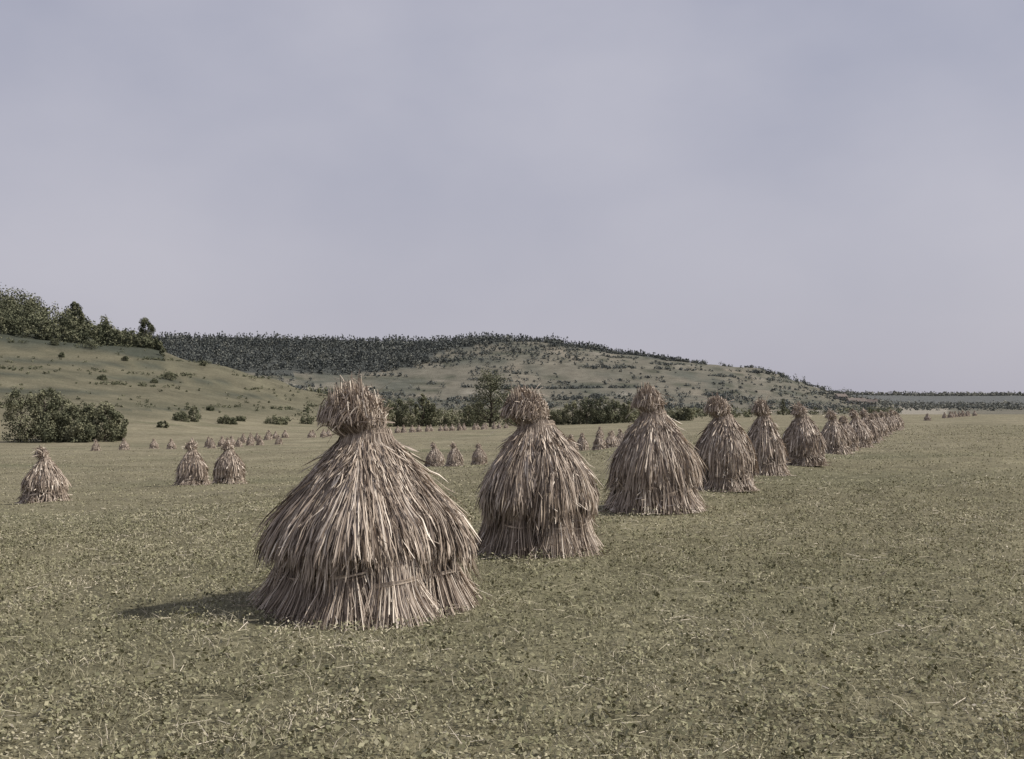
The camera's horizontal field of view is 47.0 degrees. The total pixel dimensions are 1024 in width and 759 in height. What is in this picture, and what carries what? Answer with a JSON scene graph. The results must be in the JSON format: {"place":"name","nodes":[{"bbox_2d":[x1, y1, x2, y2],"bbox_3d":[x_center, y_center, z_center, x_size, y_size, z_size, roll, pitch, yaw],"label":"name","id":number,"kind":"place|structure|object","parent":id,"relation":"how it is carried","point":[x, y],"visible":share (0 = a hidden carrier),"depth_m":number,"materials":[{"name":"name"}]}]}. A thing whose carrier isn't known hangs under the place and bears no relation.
{"place":"outdoors","nodes":[
{"label":"outdoors","id":0,"kind":"place"},
{"bbox_2d":[0,329,1023,758],"bbox_3d":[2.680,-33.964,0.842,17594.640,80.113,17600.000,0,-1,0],"label":"ground","id":1,"kind":"structure","parent":0,"point":[216,385],"depth_m":10.60,"materials":[{"name":"green plant"}]},
{"bbox_2d":[1,388,47,442],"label":"willow bush","id":2,"kind":"object","parent":1,"relation":"on","point":[16,404],"visible":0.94,"depth_m":204.19,"materials":[{"name":"green plant"}]},
{"bbox_2d":[15,445,71,503],"bbox_3d":[-14.023,2.808,35.448,1.711,1.776,1.718,0,-1,-8],"label":"wheat stook","id":3,"kind":"object","parent":1,"relation":"on","point":[45,479],"visible":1,"depth_m":35.06,"materials":[{"name":"plant"}]},
{"bbox_2d":[25,390,67,441],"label":"willow bush","id":4,"kind":"object","parent":1,"relation":"on","point":[52,402],"visible":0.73,"depth_m":206.33,"materials":[{"name":"green plant"}]},
{"bbox_2d":[41,387,56,396],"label":"hawthorn bush","id":5,"kind":"object","parent":1,"relation":"on","point":[49,391],"visible":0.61,"depth_m":329.19,"materials":[{"name":"green plant"}]},
{"bbox_2d":[28,411,70,442],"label":"willow bush","id":6,"kind":"object","parent":1,"relation":"on","point":[49,420],"visible":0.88,"depth_m":204.51,"materials":[{"name":"green plant"}]},
{"bbox_2d":[49,338,59,344],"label":"hawthorn bush","id":7,"kind":"object","parent":1,"relation":"on","point":[55,341],"visible":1,"depth_m":479.73,"materials":[{"name":"green plant"}]},
{"bbox_2d":[42,391,75,429],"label":"willow bush","id":8,"kind":"object","parent":1,"relation":"on","point":[64,402],"visible":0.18,"depth_m":213.40,"materials":[{"name":"green plant"}]},
{"bbox_2d":[57,403,94,441],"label":"willow bush","id":9,"kind":"object","parent":1,"relation":"on","point":[72,411],"visible":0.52,"depth_m":207.13,"materials":[{"name":"green plant"}]},
{"bbox_2d":[58,418,95,442],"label":"willow bush","id":10,"kind":"object","parent":1,"relation":"on","point":[87,432],"visible":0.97,"depth_m":204.61,"materials":[{"name":"green plant"}]},
{"bbox_2d":[70,301,84,336],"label":"oak tree","id":11,"kind":"object","parent":1,"relation":"on","point":[78,312],"visible":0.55,"depth_m":560.00,"materials":[{"name":"green plant"}]},
{"bbox_2d":[0,282,166,356],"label":"hilltop wood","id":12,"kind":"object","parent":1,"relation":"on","point":[29,318],"visible":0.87,"depth_m":526.40,"materials":[{"name":"green plant"}]},
{"bbox_2d":[79,338,98,347],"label":"hawthorn bush","id":13,"kind":"object","parent":1,"relation":"on","point":[93,344],"visible":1,"depth_m":484.10,"materials":[{"name":"green plant"}]},
{"bbox_2d":[78,404,100,439],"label":"willow bush","id":14,"kind":"object","parent":1,"relation":"on","point":[89,409],"visible":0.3,"depth_m":211.15,"materials":[{"name":"green plant"}]},
{"bbox_2d":[89,439,100,450],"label":"wheat stook","id":15,"kind":"object","parent":1,"relation":"on","point":[95,446],"visible":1,"depth_m":159.83,"materials":[{"name":"plant"}]},
{"bbox_2d":[97,374,107,379],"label":"hawthorn bush","id":16,"kind":"object","parent":1,"relation":"on","point":[102,376],"visible":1,"depth_m":399.59,"materials":[{"name":"green plant"}]},
{"bbox_2d":[91,400,123,441],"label":"willow bush","id":17,"kind":"object","parent":1,"relation":"on","point":[103,419],"visible":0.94,"depth_m":209.25,"materials":[{"name":"green plant"}]},
{"bbox_2d":[111,411,128,440],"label":"willow bush","id":18,"kind":"object","parent":1,"relation":"on","point":[124,423],"visible":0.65,"depth_m":213.34,"materials":[{"name":"green plant"}]},
{"bbox_2d":[118,438,130,449],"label":"wheat stook","id":19,"kind":"object","parent":1,"relation":"on","point":[124,445],"visible":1,"depth_m":164.75,"materials":[{"name":"plant"}]},
{"bbox_2d":[137,317,155,348],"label":"oak tree","id":20,"kind":"object","parent":1,"relation":"on","point":[144,322],"visible":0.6,"depth_m":544.63,"materials":[{"name":"green plant"}]},
{"bbox_2d":[149,438,159,448],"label":"wheat stook","id":21,"kind":"object","parent":1,"relation":"on","point":[154,444],"visible":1,"depth_m":172.71,"materials":[{"name":"plant"}]},
{"bbox_2d":[0,336,324,412],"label":"hill scrub","id":22,"kind":"object","parent":1,"relation":"on","point":[143,383],"visible":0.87,"depth_m":418.88,"materials":[{"name":"green plant"}]},
{"bbox_2d":[156,420,168,427],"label":"hawthorn bush","id":23,"kind":"object","parent":1,"relation":"on","point":[160,424],"visible":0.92,"depth_m":261.29,"materials":[{"name":"green plant"}]},
{"bbox_2d":[161,370,175,379],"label":"hawthorn bush","id":24,"kind":"object","parent":1,"relation":"on","point":[170,375],"visible":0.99,"depth_m":439.29,"materials":[{"name":"green plant"}]},
{"bbox_2d":[166,438,176,448],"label":"wheat stook","id":25,"kind":"object","parent":1,"relation":"on","point":[171,444],"visible":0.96,"depth_m":172.34,"materials":[{"name":"plant"}]},
{"bbox_2d":[173,410,189,421],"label":"hawthorn bush","id":26,"kind":"object","parent":1,"relation":"on","point":[183,415],"visible":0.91,"depth_m":299.10,"materials":[{"name":"green plant"}]},
{"bbox_2d":[170,439,212,485],"bbox_3d":[-12.644,3.237,46.419,1.666,1.888,1.653,1,-2,-36],"label":"wheat stook","id":27,"kind":"object","parent":1,"relation":"on","point":[192,468],"visible":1,"depth_m":46.06,"materials":[{"name":"plant"}]},
{"bbox_2d":[187,406,201,421],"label":"hawthorn bush","id":28,"kind":"object","parent":1,"relation":"on","point":[197,417],"visible":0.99,"depth_m":304.50,"materials":[{"name":"green plant"}]},
{"bbox_2d":[199,360,207,365],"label":"hawthorn bush","id":29,"kind":"object","parent":1,"relation":"on","point":[203,363],"visible":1,"depth_m":499.89,"materials":[{"name":"green plant"}]},
{"bbox_2d":[204,436,209,446],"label":"wheat stook","id":30,"kind":"object","parent":1,"relation":"on","point":[207,441],"visible":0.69,"depth_m":181.65,"materials":[{"name":"plant"}]},
{"bbox_2d":[206,406,214,410],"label":"hawthorn bush","id":31,"kind":"object","parent":1,"relation":"on","point":[211,408],"visible":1,"depth_m":359.48,"materials":[{"name":"green plant"}]},
{"bbox_2d":[208,438,215,447],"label":"wheat stook","id":32,"kind":"object","parent":1,"relation":"on","point":[211,444],"visible":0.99,"depth_m":175.35,"materials":[{"name":"plant"}]},
{"bbox_2d":[217,436,224,446],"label":"wheat stook","id":33,"kind":"object","parent":1,"relation":"on","point":[222,439],"visible":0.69,"depth_m":182.57,"materials":[{"name":"plant"}]},
{"bbox_2d":[216,414,231,424],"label":"hawthorn bush","id":34,"kind":"object","parent":1,"relation":"on","point":[226,419],"visible":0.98,"depth_m":309.06,"materials":[{"name":"green plant"}]},
{"bbox_2d":[210,439,248,483],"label":"wheat stook","id":35,"kind":"object","parent":1,"relation":"on","point":[229,466],"visible":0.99,"depth_m":48.53,"materials":[{"name":"plant"}]},
{"bbox_2d":[225,417,237,424],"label":"hawthorn bush","id":36,"kind":"object","parent":1,"relation":"on","point":[233,421],"visible":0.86,"depth_m":311.12,"materials":[{"name":"green plant"}]},
{"bbox_2d":[229,436,235,445],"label":"wheat stook","id":37,"kind":"object","parent":1,"relation":"on","point":[232,441],"visible":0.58,"depth_m":188.68,"materials":[{"name":"plant"}]},
{"bbox_2d":[235,438,242,446],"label":"wheat stook","id":38,"kind":"object","parent":1,"relation":"on","point":[238,443],"visible":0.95,"depth_m":183.94,"materials":[{"name":"plant"}]},
{"bbox_2d":[234,415,246,421],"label":"hawthorn bush","id":39,"kind":"object","parent":1,"relation":"on","point":[242,418],"visible":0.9,"depth_m":329.20,"materials":[{"name":"green plant"}]},
{"bbox_2d":[240,433,246,442],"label":"wheat stook","id":40,"kind":"object","parent":1,"relation":"on","point":[243,439],"visible":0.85,"depth_m":203.31,"materials":[{"name":"plant"}]},
{"bbox_2d":[245,435,253,445],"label":"wheat stook","id":41,"kind":"object","parent":1,"relation":"on","point":[249,441],"visible":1,"depth_m":191.18,"materials":[{"name":"plant"}]},
{"bbox_2d":[256,435,263,444],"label":"wheat stook","id":42,"kind":"object","parent":1,"relation":"on","point":[260,441],"visible":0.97,"depth_m":191.94,"materials":[{"name":"plant"}]},
{"bbox_2d":[264,432,270,439],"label":"wheat stook","id":43,"kind":"object","parent":1,"relation":"on","point":[267,436],"visible":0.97,"depth_m":219.88,"materials":[{"name":"plant"}]},
{"bbox_2d":[263,414,283,424],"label":"hawthorn bush","id":44,"kind":"object","parent":1,"relation":"on","point":[275,419],"visible":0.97,"depth_m":328.66,"materials":[{"name":"green plant"}]},
{"bbox_2d":[274,435,282,444],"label":"wheat stook","id":45,"kind":"object","parent":1,"relation":"on","point":[278,441],"visible":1,"depth_m":195.04,"materials":[{"name":"plant"}]},
{"bbox_2d":[277,417,287,424],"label":"hawthorn bush","id":46,"kind":"object","parent":1,"relation":"on","point":[285,422],"visible":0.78,"depth_m":331.71,"materials":[{"name":"green plant"}]},
{"bbox_2d":[281,430,288,437],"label":"wheat stook","id":47,"kind":"object","parent":1,"relation":"on","point":[285,435],"visible":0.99,"depth_m":234.86,"materials":[{"name":"plant"}]},
{"bbox_2d":[299,415,313,423],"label":"hawthorn bush","id":48,"kind":"object","parent":1,"relation":"on","point":[303,420],"visible":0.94,"depth_m":343.84,"materials":[{"name":"green plant"}]},
{"bbox_2d":[307,430,313,437],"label":"wheat stook","id":49,"kind":"object","parent":1,"relation":"on","point":[310,435],"visible":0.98,"depth_m":236.30,"materials":[{"name":"plant"}]},
{"bbox_2d":[320,429,327,436],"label":"wheat stook","id":50,"kind":"object","parent":1,"relation":"on","point":[323,433],"visible":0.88,"depth_m":242.25,"materials":[{"name":"plant"}]},
{"bbox_2d":[227,369,495,630],"bbox_3d":[-1.138,0.842,8.984,2.068,1.838,2.070,0,-1,0],"label":"wheat stook","id":51,"kind":"object","parent":1,"relation":"on","point":[368,524],"visible":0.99,"depth_m":8.48,"materials":[{"name":"plant"}]},
{"bbox_2d":[381,399,394,426],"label":"willow tree","id":52,"kind":"object","parent":1,"relation":"on","point":[389,405],"visible":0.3,"depth_m":344.60,"materials":[{"name":"green plant"}]},
{"bbox_2d":[387,398,407,426],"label":"willow tree","id":53,"kind":"object","parent":1,"relation":"on","point":[399,401],"visible":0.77,"depth_m":349.20,"materials":[{"name":"green plant"}]},
{"bbox_2d":[116,327,688,374],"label":"ridge forest","id":54,"kind":"object","parent":1,"relation":"on","point":[181,341],"visible":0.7,"depth_m":1074.93,"materials":[{"name":"green plant"}]},
{"bbox_2d":[401,424,406,432],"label":"wheat stook","id":55,"kind":"object","parent":1,"relation":"on","point":[403,430],"visible":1,"depth_m":265.16,"materials":[{"name":"plant"}]},
{"bbox_2d":[396,398,419,426],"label":"willow tree","id":56,"kind":"object","parent":1,"relation":"on","point":[410,419],"visible":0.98,"depth_m":347.44,"materials":[{"name":"green plant"}]},
{"bbox_2d":[418,393,427,426],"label":"poplar tree","id":57,"kind":"object","parent":1,"relation":"on","point":[422,419],"visible":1,"depth_m":347.67,"materials":[{"name":"green plant"}]},
{"bbox_2d":[413,395,432,425],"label":"willow tree","id":58,"kind":"object","parent":1,"relation":"on","point":[427,403],"visible":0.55,"depth_m":351.38,"materials":[{"name":"green plant"}]},
{"bbox_2d":[423,402,441,426],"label":"willow tree","id":59,"kind":"object","parent":1,"relation":"on","point":[433,414],"visible":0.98,"depth_m":349.36,"materials":[{"name":"green plant"}]},
{"bbox_2d":[423,442,444,466],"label":"wheat stook","id":60,"kind":"object","parent":1,"relation":"on","point":[435,457],"visible":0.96,"depth_m":86.48,"materials":[{"name":"plant"}]},
{"bbox_2d":[439,412,461,426],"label":"willow tree","id":61,"kind":"object","parent":1,"relation":"on","point":[447,418],"visible":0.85,"depth_m":350.71,"materials":[{"name":"green plant"}]},
{"bbox_2d":[445,442,465,466],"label":"wheat stook","id":62,"kind":"object","parent":1,"relation":"on","point":[454,457],"visible":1,"depth_m":83.56,"materials":[{"name":"plant"}]},
{"bbox_2d":[460,405,474,426],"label":"willow tree","id":63,"kind":"object","parent":1,"relation":"on","point":[464,420],"visible":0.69,"depth_m":344.32,"materials":[{"name":"green plant"}]},
{"bbox_2d":[470,401,484,425],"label":"willow tree","id":64,"kind":"object","parent":1,"relation":"on","point":[480,423],"visible":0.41,"depth_m":347.29,"materials":[{"name":"green plant"}]},
{"bbox_2d":[470,442,487,464],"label":"wheat stook","id":65,"kind":"object","parent":1,"relation":"on","point":[479,456],"visible":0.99,"depth_m":87.56,"materials":[{"name":"plant"}]},
{"bbox_2d":[459,366,513,426],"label":"alder tree","id":66,"kind":"object","parent":1,"relation":"on","point":[490,383],"visible":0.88,"depth_m":334.02,"materials":[{"name":"green plant"}]},
{"bbox_2d":[503,416,516,425],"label":"willow tree","id":67,"kind":"object","parent":1,"relation":"on","point":[510,419],"visible":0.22,"depth_m":347.87,"materials":[{"name":"green plant"}]},
{"bbox_2d":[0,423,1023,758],"bbox_3d":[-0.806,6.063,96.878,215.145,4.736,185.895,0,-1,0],"label":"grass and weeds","id":68,"kind":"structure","parent":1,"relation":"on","point":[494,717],"depth_m":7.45,"materials":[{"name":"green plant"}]},
{"bbox_2d":[473,381,612,560],"bbox_3d":[0.296,0.906,12.375,1.563,1.816,1.605,0,-1,0],"label":"wheat stook","id":69,"kind":"object","parent":1,"relation":"on","point":[539,490],"visible":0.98,"depth_m":11.97,"materials":[{"name":"plant"}]},
{"bbox_2d":[549,409,565,424],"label":"willow tree","id":70,"kind":"object","parent":1,"relation":"on","point":[559,419],"visible":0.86,"depth_m":351.04,"materials":[{"name":"green plant"}]},
{"bbox_2d":[563,400,582,424],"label":"willow tree","id":71,"kind":"object","parent":1,"relation":"on","point":[573,404],"visible":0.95,"depth_m":350.81,"materials":[{"name":"green plant"}]},
{"bbox_2d":[569,434,578,451],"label":"wheat stook","id":72,"kind":"object","parent":1,"relation":"on","point":[576,447],"visible":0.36,"depth_m":110.14,"materials":[{"name":"plant"}]},
{"bbox_2d":[576,432,589,449],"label":"wheat stook","id":73,"kind":"object","parent":1,"relation":"on","point":[583,443],"visible":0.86,"depth_m":114.49,"materials":[{"name":"plant"}]},
{"bbox_2d":[576,397,596,423],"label":"willow tree","id":74,"kind":"object","parent":1,"relation":"on","point":[585,414],"visible":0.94,"depth_m":349.52,"materials":[{"name":"green plant"}]},
{"bbox_2d":[286,386,901,425],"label":"hedgerow","id":75,"kind":"object","parent":1,"relation":"on","point":[698,412],"visible":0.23,"depth_m":520.56,"materials":[{"name":"green plant"}]},
{"bbox_2d":[591,430,606,449],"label":"wheat stook","id":76,"kind":"object","parent":1,"relation":"on","point":[599,442],"visible":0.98,"depth_m":110.60,"materials":[{"name":"plant"}]},
{"bbox_2d":[586,396,612,423],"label":"willow tree","id":77,"kind":"object","parent":1,"relation":"on","point":[601,415],"visible":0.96,"depth_m":348.50,"materials":[{"name":"green plant"}]},
{"bbox_2d":[605,431,617,447],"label":"wheat stook","id":78,"kind":"object","parent":1,"relation":"on","point":[610,440],"visible":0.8,"depth_m":115.30,"materials":[{"name":"plant"}]},
{"bbox_2d":[604,399,627,422],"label":"willow tree","id":79,"kind":"object","parent":1,"relation":"on","point":[615,417],"visible":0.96,"depth_m":348.99,"materials":[{"name":"green plant"}]},
{"bbox_2d":[616,428,624,444],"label":"wheat stook","id":80,"kind":"object","parent":1,"relation":"on","point":[620,436],"visible":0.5,"depth_m":126.58,"materials":[{"name":"plant"}]},
{"bbox_2d":[622,400,639,422],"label":"willow tree","id":81,"kind":"object","parent":1,"relation":"on","point":[628,419],"visible":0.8,"depth_m":350.93,"materials":[{"name":"green plant"}]},
{"bbox_2d":[254,336,1023,412],"bbox_3d":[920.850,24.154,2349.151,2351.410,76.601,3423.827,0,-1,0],"label":"hillside scrub","id":82,"kind":"object","parent":1,"relation":"on","point":[931,405],"visible":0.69,"depth_m":990.35,"materials":[{"name":"green plant"}]},
{"bbox_2d":[599,377,709,514],"bbox_3d":[2.061,0.932,17.094,1.675,1.928,1.715,-1,-2,38],"label":"wheat stook","id":83,"kind":"object","parent":1,"relation":"on","point":[655,463],"visible":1,"depth_m":16.66,"materials":[{"name":"plant"}]},
{"bbox_2d":[670,412,685,420],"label":"willow tree","id":84,"kind":"object","parent":1,"relation":"on","point":[674,416],"visible":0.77,"depth_m":360.88,"materials":[{"name":"green plant"}]},
{"bbox_2d":[677,406,693,420],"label":"bush","id":85,"kind":"object","parent":1,"relation":"on","point":[688,415],"visible":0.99,"depth_m":358.81,"materials":[{"name":"green plant"}]},
{"bbox_2d":[693,391,764,491],"bbox_3d":[3.865,1.113,21.604,1.482,1.826,1.421,0,-1,0],"label":"wheat stook","id":86,"kind":"object","parent":1,"relation":"on","point":[726,448],"visible":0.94,"depth_m":21.22,"materials":[{"name":"plant"}]},
{"bbox_2d":[747,396,796,475],"bbox_3d":[5.784,1.278,27.079,1.376,1.849,1.363,0,-1,0],"label":"wheat stook","id":87,"kind":"object","parent":1,"relation":"on","point":[764,437],"visible":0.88,"depth_m":26.74,"materials":[{"name":"plant"}]},
{"bbox_2d":[780,399,785,414],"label":"poplar tree","id":88,"kind":"object","parent":1,"relation":"on","point":[783,409],"visible":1,"depth_m":559.63,"materials":[{"name":"green plant"}]},
{"bbox_2d":[780,399,831,465],"bbox_3d":[7.971,1.443,32.179,1.484,1.804,1.475,0,-1,0],"label":"wheat stook","id":89,"kind":"object","parent":1,"relation":"on","point":[803,440],"visible":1,"depth_m":31.78,"materials":[{"name":"plant"}]},
{"bbox_2d":[820,408,852,454],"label":"wheat stook","id":90,"kind":"object","parent":1,"relation":"on","point":[835,434],"visible":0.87,"depth_m":49.05,"materials":[{"name":"plant"}]},
{"bbox_2d":[833,393,847,399],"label":"stone farmhouse","id":91,"kind":"object","parent":1,"relation":"on","point":[841,395],"visible":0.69,"depth_m":938.00,"materials":[{"name":"stone"}]},
{"bbox_2d":[838,414,860,450],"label":"wheat stook","id":92,"kind":"object","parent":1,"relation":"on","point":[844,421],"visible":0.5,"depth_m":52.42,"materials":[{"name":"plant"}]},
{"bbox_2d":[845,397,867,404],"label":"stone farmhouse","id":93,"kind":"object","parent":1,"relation":"on","point":[857,399],"visible":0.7,"depth_m":897.77,"materials":[{"name":"stone"}]},
{"bbox_2d":[848,408,876,447],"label":"wheat stook","id":94,"kind":"object","parent":1,"relation":"on","point":[859,426],"visible":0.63,"depth_m":57.04,"materials":[{"name":"plant"}]},
{"bbox_2d":[859,407,880,442],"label":"wheat stook","id":95,"kind":"object","parent":1,"relation":"on","point":[868,422],"visible":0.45,"depth_m":64.66,"materials":[{"name":"plant"}]},
{"bbox_2d":[866,398,877,404],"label":"stone farmhouse","id":96,"kind":"object","parent":1,"relation":"on","point":[871,400],"visible":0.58,"depth_m":927.58,"materials":[{"name":"stone"}]},
{"bbox_2d":[868,412,885,440],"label":"wheat stook","id":97,"kind":"object","parent":1,"relation":"on","point":[877,425],"visible":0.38,"depth_m":71.62,"materials":[{"name":"plant"}]},
{"bbox_2d":[873,410,891,436],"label":"wheat stook","id":98,"kind":"object","parent":1,"relation":"on","point":[880,421],"visible":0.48,"depth_m":79.60,"materials":[{"name":"plant"}]},
{"bbox_2d":[879,410,893,434],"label":"wheat stook","id":99,"kind":"object","parent":1,"relation":"on","point":[886,421],"visible":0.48,"depth_m":87.64,"materials":[{"name":"plant"}]},
{"bbox_2d":[884,412,895,431],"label":"wheat stook","id":100,"kind":"object","parent":1,"relation":"on","point":[889,418],"visible":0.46,"depth_m":95.61,"materials":[{"name":"plant"}]},
{"bbox_2d":[889,409,902,430],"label":"wheat stook","id":101,"kind":"object","parent":1,"relation":"on","point":[892,415],"visible":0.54,"depth_m":104.55,"materials":[{"name":"plant"}]},
{"bbox_2d":[894,410,904,428],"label":"wheat stook","id":102,"kind":"object","parent":1,"relation":"on","point":[898,417],"visible":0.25,"depth_m":113.68,"materials":[{"name":"plant"}]},
{"bbox_2d":[924,413,931,420],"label":"wheat stook","id":103,"kind":"object","parent":1,"relation":"on","point":[927,417],"visible":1,"depth_m":255.27,"materials":[{"name":"plant"}]},
{"bbox_2d":[0,0,1023,393],"label":"sky","id":104,"kind":"structure","parent":0,"point":[830,193],"materials":[{"name":"grey"}]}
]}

